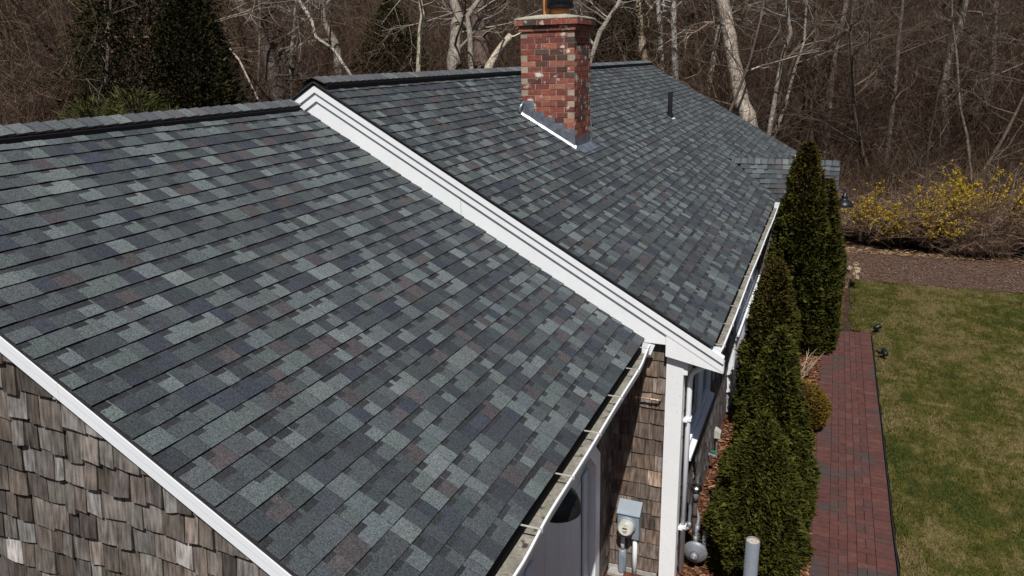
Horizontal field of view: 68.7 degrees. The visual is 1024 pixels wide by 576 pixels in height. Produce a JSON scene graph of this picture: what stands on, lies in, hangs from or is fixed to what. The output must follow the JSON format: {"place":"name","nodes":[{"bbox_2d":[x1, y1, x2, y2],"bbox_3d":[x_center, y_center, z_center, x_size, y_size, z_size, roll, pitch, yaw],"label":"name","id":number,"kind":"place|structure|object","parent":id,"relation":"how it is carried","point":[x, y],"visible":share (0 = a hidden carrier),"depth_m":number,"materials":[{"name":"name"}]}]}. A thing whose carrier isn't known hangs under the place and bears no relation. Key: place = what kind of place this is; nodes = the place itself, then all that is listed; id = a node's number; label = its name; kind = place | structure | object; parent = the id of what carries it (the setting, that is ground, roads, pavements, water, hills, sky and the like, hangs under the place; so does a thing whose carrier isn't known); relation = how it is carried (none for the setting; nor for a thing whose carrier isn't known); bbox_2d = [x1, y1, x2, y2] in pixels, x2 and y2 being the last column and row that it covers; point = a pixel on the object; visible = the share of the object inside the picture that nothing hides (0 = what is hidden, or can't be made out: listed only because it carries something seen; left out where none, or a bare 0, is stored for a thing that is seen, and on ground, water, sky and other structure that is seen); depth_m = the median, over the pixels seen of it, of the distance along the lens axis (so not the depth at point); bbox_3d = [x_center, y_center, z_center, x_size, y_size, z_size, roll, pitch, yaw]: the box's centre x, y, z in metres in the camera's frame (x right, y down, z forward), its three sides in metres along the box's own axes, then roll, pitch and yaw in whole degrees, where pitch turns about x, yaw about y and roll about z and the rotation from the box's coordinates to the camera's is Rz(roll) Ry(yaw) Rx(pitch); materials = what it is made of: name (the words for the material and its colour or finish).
{"place":"outdoors","nodes":[
{"label":"outdoors","id":0,"kind":"place"},
{"bbox_2d":[1,0,1023,571],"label":"ground","id":1,"kind":"structure","parent":0,"point":[903,248],"depth_m":19.56,"materials":[{"name":"brown soil"}]},
{"bbox_2d":[0,0,67,124],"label":"bare tree","id":2,"kind":"object","parent":1,"relation":"on","point":[5,33],"visible":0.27,"depth_m":17.43,"materials":[{"name":"brown plant"}]},
{"bbox_2d":[0,0,78,123],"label":"bare tree","id":3,"kind":"object","parent":1,"relation":"on","point":[20,42],"visible":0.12,"depth_m":21.72,"materials":[{"name":"brown plant"}]},
{"bbox_2d":[8,0,151,115],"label":"bare tree","id":4,"kind":"object","parent":1,"relation":"on","point":[26,20],"visible":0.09,"depth_m":19.11,"materials":[{"name":"brown plant"}]},
{"bbox_2d":[52,94,132,119],"bbox_3d":[-6.173,-0.617,11.676,2.546,4.706,2.512,6,18,22],"label":"pine","id":5,"kind":"object","parent":1,"relation":"on","point":[83,115],"visible":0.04,"depth_m":11.00,"materials":[{"name":"green plant"}]},
{"bbox_2d":[0,0,231,120],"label":"bare tree","id":6,"kind":"object","parent":1,"relation":"on","point":[110,2],"visible":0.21,"depth_m":13.65,"materials":[{"name":"brown plant"}]},
{"bbox_2d":[97,83,177,115],"bbox_3d":[-5.728,-0.774,11.932,2.629,4.835,2.592,6,18,22],"label":"pine","id":7,"kind":"object","parent":1,"relation":"on","point":[125,93],"visible":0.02,"depth_m":11.32,"materials":[{"name":"green plant"}]},
{"bbox_2d":[33,0,251,118],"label":"red cedar","id":8,"kind":"object","parent":1,"relation":"on","point":[101,14],"visible":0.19,"depth_m":13.74,"materials":[{"name":"green plant"}]},
{"bbox_2d":[0,0,301,125],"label":"bare tree","id":9,"kind":"object","parent":1,"relation":"on","point":[36,5],"visible":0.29,"depth_m":13.56,"materials":[{"name":"brown plant"}]},
{"bbox_2d":[0,0,363,120],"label":"bare shrub","id":10,"kind":"object","parent":1,"relation":"on","point":[165,71],"visible":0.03,"depth_m":16.07,"materials":[{"name":"brown plant"}]},
{"bbox_2d":[69,0,317,111],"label":"bare tree","id":11,"kind":"object","parent":1,"relation":"on","point":[260,38],"visible":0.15,"depth_m":18.05,"materials":[{"name":"brown plant"}]},
{"bbox_2d":[142,0,248,111],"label":"red cedar","id":12,"kind":"object","parent":1,"relation":"on","point":[211,22],"visible":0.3,"depth_m":13.88,"materials":[{"name":"green plant"}]},
{"bbox_2d":[125,0,322,110],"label":"bare tree","id":13,"kind":"object","parent":1,"relation":"on","point":[244,53],"visible":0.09,"depth_m":18.64,"materials":[{"name":"brown plant"}]},
{"bbox_2d":[211,0,319,101],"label":"bare tree","id":14,"kind":"object","parent":1,"relation":"on","point":[246,75],"visible":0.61,"depth_m":16.95,"materials":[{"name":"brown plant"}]},
{"bbox_2d":[209,0,359,81],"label":"bare tree","id":15,"kind":"object","parent":1,"relation":"on","point":[277,51],"visible":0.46,"depth_m":19.51,"materials":[{"name":"brown plant"}]},
{"bbox_2d":[235,0,346,83],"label":"bare tree","id":16,"kind":"object","parent":1,"relation":"on","point":[336,42],"visible":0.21,"depth_m":23.05,"materials":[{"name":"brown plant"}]},
{"bbox_2d":[251,0,344,100],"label":"snag","id":17,"kind":"object","parent":1,"relation":"on","point":[268,57],"visible":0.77,"depth_m":18.55,"materials":[{"name":"grey plant"}]},
{"bbox_2d":[267,0,351,74],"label":"bare tree","id":18,"kind":"object","parent":1,"relation":"on","point":[331,48],"visible":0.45,"depth_m":20.44,"materials":[{"name":"grey plant"}]},
{"bbox_2d":[160,0,471,102],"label":"bare tree","id":19,"kind":"object","parent":1,"relation":"on","point":[263,90],"visible":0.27,"depth_m":17.48,"materials":[{"name":"brown plant"}]},
{"bbox_2d":[283,0,371,98],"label":"bare tree","id":20,"kind":"object","parent":1,"relation":"on","point":[294,37],"visible":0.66,"depth_m":21.32,"materials":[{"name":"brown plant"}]},
{"bbox_2d":[233,0,437,99],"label":"bare tree","id":21,"kind":"object","parent":1,"relation":"on","point":[329,42],"visible":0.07,"depth_m":22.43,"materials":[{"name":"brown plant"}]},
{"bbox_2d":[305,0,371,76],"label":"bare tree","id":22,"kind":"object","parent":1,"relation":"on","point":[327,40],"visible":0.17,"depth_m":22.18,"materials":[{"name":"brown plant"}]},
{"bbox_2d":[343,0,439,74],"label":"red cedar","id":23,"kind":"object","parent":1,"relation":"on","point":[400,34],"visible":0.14,"depth_m":25.24,"materials":[{"name":"green plant"}]},
{"bbox_2d":[379,0,435,71],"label":"bare tree","id":24,"kind":"object","parent":1,"relation":"on","point":[419,38],"visible":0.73,"depth_m":22.22,"materials":[{"name":"beige plant"}]},
{"bbox_2d":[336,0,480,68],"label":"bare tree","id":25,"kind":"object","parent":1,"relation":"on","point":[467,24],"visible":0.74,"depth_m":23.52,"materials":[{"name":"grey plant"}]},
{"bbox_2d":[0,0,839,575],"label":"house","id":26,"kind":"structure","parent":1,"relation":"on","point":[446,322],"depth_m":5.17,"materials":[{"name":"wood"}]},
{"bbox_2d":[521,464,588,575],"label":"garage door","id":27,"kind":"structure","parent":26,"relation":"in","point":[562,549],"depth_m":6.34,"materials":[{"name":"paint"}]},
{"bbox_2d":[550,487,581,522],"bbox_3d":[0.266,1.239,4.943,0.390,0.485,0.320,6,18,22],"label":"barn lamp","id":28,"kind":"object","parent":26,"relation":"attached to","point":[569,508],"visible":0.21,"depth_m":4.87,"materials":[{"name":"black metal"}]},
{"bbox_2d":[617,498,642,575],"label":"electric meter","id":29,"kind":"object","parent":26,"relation":"attached to","point":[629,512],"visible":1,"depth_m":7.29,"materials":[{"name":"grey metal"}]},
{"bbox_2d":[684,484,707,566],"bbox_3d":[1.817,2.394,7.493,0.220,0.897,0.324,-8,18,-20],"label":"gas regulator","id":30,"kind":"object","parent":26,"relation":"attached to","point":[695,552],"visible":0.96,"depth_m":7.47,"materials":[{"name":"metal"}]},
{"bbox_2d":[682,364,714,460],"bbox_3d":[1.946,0.917,7.721,0.105,1.082,1.560,6,18,22],"label":"side window","id":31,"kind":"structure","parent":26,"relation":"in","point":[702,397],"depth_m":7.81,"materials":[{"name":"grey glass"}]},
{"bbox_2d":[732,267,759,336],"bbox_3d":[3.731,-0.341,11.707,0.105,1.107,3.450,6,18,22],"label":"picture window","id":32,"kind":"structure","parent":26,"relation":"in","point":[741,316],"depth_m":11.26,"materials":[{"name":"white plastic"}]},
{"bbox_2d":[404,0,534,68],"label":"bare tree","id":33,"kind":"object","parent":1,"relation":"on","point":[481,50],"visible":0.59,"depth_m":26.44,"materials":[{"name":"grey plant"}]},
{"bbox_2d":[470,5,534,67],"bbox_3d":[-0.598,-4.465,21.408,3.304,6.794,1.200,-7,18,-19],"label":"snag","id":34,"kind":"object","parent":1,"relation":"on","point":[496,53],"visible":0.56,"depth_m":21.27,"materials":[{"name":"beige plant"}]},
{"bbox_2d":[0,0,1023,209],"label":"woods","id":35,"kind":"object","parent":1,"relation":"on","point":[68,92],"visible":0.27,"depth_m":24.24,"materials":[{"name":"brown plant"}]},
{"bbox_2d":[430,0,606,69],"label":"bare tree","id":36,"kind":"object","parent":1,"relation":"on","point":[454,49],"visible":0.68,"depth_m":23.89,"materials":[{"name":"beige plant"}]},
{"bbox_2d":[498,0,690,78],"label":"bare tree","id":37,"kind":"object","parent":1,"relation":"on","point":[593,40],"visible":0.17,"depth_m":23.57,"materials":[{"name":"brown plant"}]},
{"bbox_2d":[569,0,643,62],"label":"bare tree","id":38,"kind":"object","parent":1,"relation":"on","point":[618,4],"visible":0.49,"depth_m":23.97,"materials":[{"name":"beige plant"}]},
{"bbox_2d":[586,0,666,69],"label":"red cedar","id":39,"kind":"object","parent":1,"relation":"on","point":[633,29],"visible":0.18,"depth_m":27.73,"materials":[{"name":"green plant"}]},
{"bbox_2d":[516,0,787,134],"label":"bare tree","id":40,"kind":"object","parent":1,"relation":"on","point":[623,54],"visible":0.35,"depth_m":26.11,"materials":[{"name":"brown plant"}]},
{"bbox_2d":[646,0,678,78],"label":"birch","id":41,"kind":"object","parent":1,"relation":"on","point":[673,17],"visible":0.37,"depth_m":29.28,"materials":[{"name":"grey plant"}]},
{"bbox_2d":[634,0,717,59],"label":"bare tree","id":42,"kind":"object","parent":1,"relation":"on","point":[641,41],"visible":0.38,"depth_m":27.49,"materials":[{"name":"grey plant"}]},
{"bbox_2d":[616,0,807,144],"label":"bare tree","id":43,"kind":"object","parent":1,"relation":"on","point":[696,16],"visible":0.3,"depth_m":28.53,"materials":[{"name":"brown plant"}]},
{"bbox_2d":[620,2,822,111],"bbox_3d":[8.185,-10.068,31.977,10.736,7.668,8.368,8,19,27],"label":"bare shrub","id":44,"kind":"object","parent":1,"relation":"on","point":[723,56],"visible":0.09,"depth_m":31.21,"materials":[{"name":"brown plant"}]},
{"bbox_2d":[605,281,846,575],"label":"mulch bed","id":45,"kind":"object","parent":1,"relation":"on","point":[700,502],"visible":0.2,"depth_m":9.22,"materials":[{"name":"brown wood"}]},
{"bbox_2d":[743,536,759,575],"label":"bollard","id":46,"kind":"object","parent":45,"relation":"on","point":[752,548],"visible":1,"depth_m":6.41,"materials":[{"name":"grey paint"}]},
{"bbox_2d":[698,410,815,575],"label":"arborvitae","id":47,"kind":"object","parent":45,"relation":"on","point":[735,516],"visible":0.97,"depth_m":6.97,"materials":[{"name":"green plant"}]},
{"bbox_2d":[732,256,801,413],"bbox_3d":[3.394,0.824,9.860,0.940,2.540,0.895,6,18,22],"label":"arborvitae","id":48,"kind":"object","parent":45,"relation":"on","point":[759,326],"visible":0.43,"depth_m":9.58,"materials":[{"name":"green plant"}]},
{"bbox_2d":[716,324,821,549],"bbox_3d":[2.685,1.527,7.793,1.088,2.434,1.113,6,18,22],"label":"arborvitae","id":49,"kind":"object","parent":45,"relation":"on","point":[774,387],"visible":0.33,"depth_m":7.47,"materials":[{"name":"green plant"}]},
{"bbox_2d":[762,141,835,355],"bbox_3d":[4.824,-0.650,12.655,1.332,3.657,1.381,6,18,22],"label":"arborvitae","id":50,"kind":"object","parent":45,"relation":"on","point":[805,177],"visible":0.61,"depth_m":12.26,"materials":[{"name":"green plant"}]},
{"bbox_2d":[800,379,832,431],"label":"globe shrub","id":51,"kind":"object","parent":45,"relation":"on","point":[820,415],"visible":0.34,"depth_m":10.07,"materials":[{"name":"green plant"}]},
{"bbox_2d":[795,177,849,353],"bbox_3d":[5.230,-0.366,12.723,0.946,3.056,0.980,6,18,22],"label":"arborvitae","id":52,"kind":"object","parent":45,"relation":"on","point":[836,262],"visible":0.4,"depth_m":12.48,"materials":[{"name":"green plant"}]},
{"bbox_2d":[611,0,860,157],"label":"bare tree","id":53,"kind":"object","parent":1,"relation":"on","point":[749,61],"visible":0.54,"depth_m":23.00,"materials":[{"name":"brown plant"}]},
{"bbox_2d":[683,0,794,91],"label":"bare tree","id":54,"kind":"object","parent":1,"relation":"on","point":[708,88],"visible":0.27,"depth_m":30.19,"materials":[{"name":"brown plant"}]},
{"bbox_2d":[643,0,853,127],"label":"bare tree","id":55,"kind":"object","parent":1,"relation":"on","point":[740,103],"visible":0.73,"depth_m":23.84,"materials":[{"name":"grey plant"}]},
{"bbox_2d":[668,29,852,151],"bbox_3d":[8.560,-6.745,27.531,8.327,5.947,6.490,11,21,36],"label":"bare shrub","id":56,"kind":"object","parent":1,"relation":"on","point":[772,97],"visible":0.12,"depth_m":26.78,"materials":[{"name":"brown plant"}]},
{"bbox_2d":[676,0,858,154],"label":"bare tree","id":57,"kind":"object","parent":1,"relation":"on","point":[749,18],"visible":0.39,"depth_m":24.44,"materials":[{"name":"brown plant"}]},
{"bbox_2d":[708,0,857,135],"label":"bare tree","id":58,"kind":"object","parent":1,"relation":"on","point":[777,82],"visible":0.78,"depth_m":23.97,"materials":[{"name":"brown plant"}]},
{"bbox_2d":[621,0,957,175],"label":"bare tree","id":59,"kind":"object","parent":1,"relation":"on","point":[783,86],"visible":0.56,"depth_m":23.99,"materials":[{"name":"brown plant"}]},
{"bbox_2d":[657,0,928,151],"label":"bare tree","id":60,"kind":"object","parent":1,"relation":"on","point":[692,15],"visible":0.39,"depth_m":27.69,"materials":[{"name":"brown plant"}]},
{"bbox_2d":[690,0,919,99],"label":"bare shrub","id":61,"kind":"object","parent":1,"relation":"on","point":[794,45],"visible":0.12,"depth_m":33.18,"materials":[{"name":"brown plant"}]},
{"bbox_2d":[732,0,911,138],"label":"bare tree","id":62,"kind":"object","parent":1,"relation":"on","point":[794,69],"visible":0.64,"depth_m":24.43,"materials":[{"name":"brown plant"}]},
{"bbox_2d":[739,0,914,176],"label":"bare tree","id":63,"kind":"object","parent":1,"relation":"on","point":[812,73],"visible":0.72,"depth_m":23.92,"materials":[{"name":"brown plant"}]},
{"bbox_2d":[737,0,919,159],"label":"bare tree","id":64,"kind":"object","parent":1,"relation":"on","point":[844,6],"visible":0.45,"depth_m":27.54,"materials":[{"name":"brown plant"}]},
{"bbox_2d":[745,0,917,173],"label":"bare tree","id":65,"kind":"object","parent":1,"relation":"on","point":[817,46],"visible":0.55,"depth_m":24.88,"materials":[{"name":"brown plant"}]},
{"bbox_2d":[746,0,921,155],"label":"bare tree","id":66,"kind":"object","parent":1,"relation":"on","point":[822,62],"visible":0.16,"depth_m":27.71,"materials":[{"name":"brown plant"}]},
{"bbox_2d":[765,2,949,120],"bbox_3d":[13.257,-10.103,31.591,9.882,6.473,9.858,3,18,15],"label":"bare shrub","id":67,"kind":"object","parent":1,"relation":"on","point":[849,54],"visible":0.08,"depth_m":31.12,"materials":[{"name":"brown plant"}]},
{"bbox_2d":[794,109,949,205],"bbox_3d":[11.226,-3.989,23.636,5.202,3.345,5.391,14,23,41],"label":"bare shrub","id":68,"kind":"object","parent":1,"relation":"on","point":[890,153],"visible":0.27,"depth_m":23.18,"materials":[{"name":"brown plant"}]},
{"bbox_2d":[723,0,1023,196],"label":"bare tree","id":69,"kind":"object","parent":1,"relation":"on","point":[856,120],"visible":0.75,"depth_m":22.26,"materials":[{"name":"brown plant"}]},
{"bbox_2d":[749,1,1022,152],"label":"bare shrub","id":70,"kind":"object","parent":1,"relation":"on","point":[903,86],"visible":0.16,"depth_m":28.03,"materials":[{"name":"brown plant"}]},
{"bbox_2d":[821,134,953,213],"bbox_3d":[10.081,-2.986,21.209,4.506,2.958,4.517,7,19,26],"label":"bare shrub","id":71,"kind":"object","parent":1,"relation":"on","point":[847,170],"visible":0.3,"depth_m":21.29,"materials":[{"name":"brown plant"}]},
{"bbox_2d":[766,0,1021,173],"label":"bare shrub","id":72,"kind":"object","parent":1,"relation":"on","point":[895,95],"visible":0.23,"depth_m":26.19,"materials":[{"name":"brown plant"}]},
{"bbox_2d":[822,0,1002,192],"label":"bare tree","id":73,"kind":"object","parent":1,"relation":"on","point":[893,99],"visible":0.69,"depth_m":23.98,"materials":[{"name":"brown plant"}]},
{"bbox_2d":[838,169,989,250],"bbox_3d":[10.031,-2.211,20.044,5.061,2.319,4.576,6,18,22],"label":"forsythia","id":74,"kind":"object","parent":1,"relation":"on","point":[851,217],"visible":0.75,"depth_m":19.48,"materials":[{"name":"yellow plant"}]},
{"bbox_2d":[833,0,995,128],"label":"bare tree","id":75,"kind":"object","parent":1,"relation":"on","point":[944,5],"visible":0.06,"depth_m":29.64,"materials":[{"name":"brown plant"}]},
{"bbox_2d":[836,108,1019,205],"bbox_3d":[11.867,-3.573,22.040,5.387,3.528,5.373,2,17,10],"label":"bare shrub","id":76,"kind":"object","parent":1,"relation":"on","point":[919,162],"visible":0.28,"depth_m":22.06,"materials":[{"name":"brown plant"}]},
{"bbox_2d":[840,0,1023,199],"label":"bare tree","id":77,"kind":"object","parent":1,"relation":"on","point":[929,139],"visible":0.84,"depth_m":20.90,"materials":[{"name":"brown plant"}]},
{"bbox_2d":[849,0,1023,178],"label":"bare tree","id":78,"kind":"object","parent":1,"relation":"on","point":[981,40],"visible":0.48,"depth_m":24.57,"materials":[{"name":"brown plant"}]},
{"bbox_2d":[853,169,1023,252],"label":"forsythia","id":79,"kind":"object","parent":1,"relation":"on","point":[940,226],"visible":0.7,"depth_m":18.66,"materials":[{"name":"yellow plant"}]},
{"bbox_2d":[859,5,1023,200],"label":"bare tree","id":80,"kind":"object","parent":1,"relation":"on","point":[995,150],"visible":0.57,"depth_m":22.12,"materials":[{"name":"brown plant"}]},
{"bbox_2d":[863,0,1023,168],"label":"bare shrub","id":81,"kind":"object","parent":1,"relation":"on","point":[964,103],"visible":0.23,"depth_m":26.27,"materials":[{"name":"brown plant"}]},
{"bbox_2d":[874,44,1023,185],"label":"bare shrub","id":82,"kind":"object","parent":1,"relation":"on","point":[985,120],"visible":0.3,"depth_m":24.83,"materials":[{"name":"brown plant"}]},
{"bbox_2d":[876,0,1023,152],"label":"bare tree","id":83,"kind":"object","parent":1,"relation":"on","point":[959,9],"visible":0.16,"depth_m":26.85,"materials":[{"name":"brown plant"}]},
{"bbox_2d":[879,146,1023,252],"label":"forsythia","id":84,"kind":"object","parent":1,"relation":"on","point":[967,192],"visible":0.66,"depth_m":18.59,"materials":[{"name":"yellow plant"}]},
{"bbox_2d":[906,0,997,181],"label":"bare tree","id":85,"kind":"object","parent":1,"relation":"on","point":[959,103],"visible":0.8,"depth_m":22.22,"materials":[{"name":"brown plant"}]},
{"bbox_2d":[888,30,1023,145],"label":"bare shrub","id":86,"kind":"object","parent":1,"relation":"on","point":[980,94],"visible":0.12,"depth_m":27.39,"materials":[{"name":"brown plant"}]},
{"bbox_2d":[890,116,1023,202],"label":"bare shrub","id":87,"kind":"object","parent":1,"relation":"on","point":[961,152],"visible":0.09,"depth_m":24.24,"materials":[{"name":"brown plant"}]},
{"bbox_2d":[904,91,1023,200],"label":"bare shrub","id":88,"kind":"object","parent":1,"relation":"on","point":[985,159],"visible":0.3,"depth_m":22.42,"materials":[{"name":"brown plant"}]},
{"bbox_2d":[915,0,1023,166],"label":"bare tree","id":89,"kind":"object","parent":1,"relation":"on","point":[959,21],"visible":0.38,"depth_m":25.74,"materials":[{"name":"brown plant"}]},
{"bbox_2d":[918,0,1023,204],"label":"bare tree","id":90,"kind":"object","parent":1,"relation":"on","point":[990,77],"visible":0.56,"depth_m":23.26,"materials":[{"name":"brown plant"}]},
{"bbox_2d":[920,221,1023,258],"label":"forsythia","id":91,"kind":"object","parent":1,"relation":"on","point":[974,247],"visible":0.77,"depth_m":18.28,"materials":[{"name":"brown plant"}]},
{"bbox_2d":[936,0,1023,158],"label":"bare tree","id":92,"kind":"object","parent":1,"relation":"on","point":[996,27],"visible":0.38,"depth_m":27.50,"materials":[{"name":"brown plant"}]},
{"bbox_2d":[961,176,1023,250],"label":"forsythia","id":93,"kind":"object","parent":1,"relation":"on","point":[1020,222],"visible":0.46,"depth_m":18.24,"materials":[{"name":"yellow plant"}]},
{"bbox_2d":[677,0,752,94],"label":"bare tree","id":94,"kind":"object","parent":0,"point":[709,25],"visible":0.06,"depth_m":34.99,"materials":[{"name":"brown plant"}]},
{"bbox_2d":[807,329,899,575],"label":"brick path","id":95,"kind":"structure","parent":0,"point":[852,531],"depth_m":9.13,"materials":[{"name":"red brick"}]},
{"bbox_2d":[819,98,950,193],"bbox_3d":[11.911,-4.684,25.186,5.333,3.429,5.526,4,18,17],"label":"bare shrub","id":96,"kind":"object","parent":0,"point":[885,144],"visible":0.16,"depth_m":24.93,"materials":[{"name":"brown plant"}]},
{"bbox_2d":[815,61,985,164],"bbox_3d":[13.292,-6.408,27.671,6.003,3.860,6.221,-5,17,-12],"label":"bare shrub","id":97,"kind":"object","parent":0,"point":[880,113],"visible":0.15,"depth_m":27.78,"materials":[{"name":"brown plant"}]},
{"bbox_2d":[833,240,1023,292],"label":"dirt path","id":98,"kind":"structure","parent":0,"point":[852,244],"depth_m":17.39,"materials":[{"name":"brown wood"}]},
{"bbox_2d":[845,241,1023,263],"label":"fallen leaves","id":99,"kind":"object","parent":98,"relation":"on","point":[919,255],"visible":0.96,"depth_m":18.81,"materials":[{"name":"beige plant"}]},
{"bbox_2d":[848,280,1023,575],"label":"lawn","id":100,"kind":"structure","parent":0,"point":[1003,560],"depth_m":9.99,"materials":[{"name":"green plant"}]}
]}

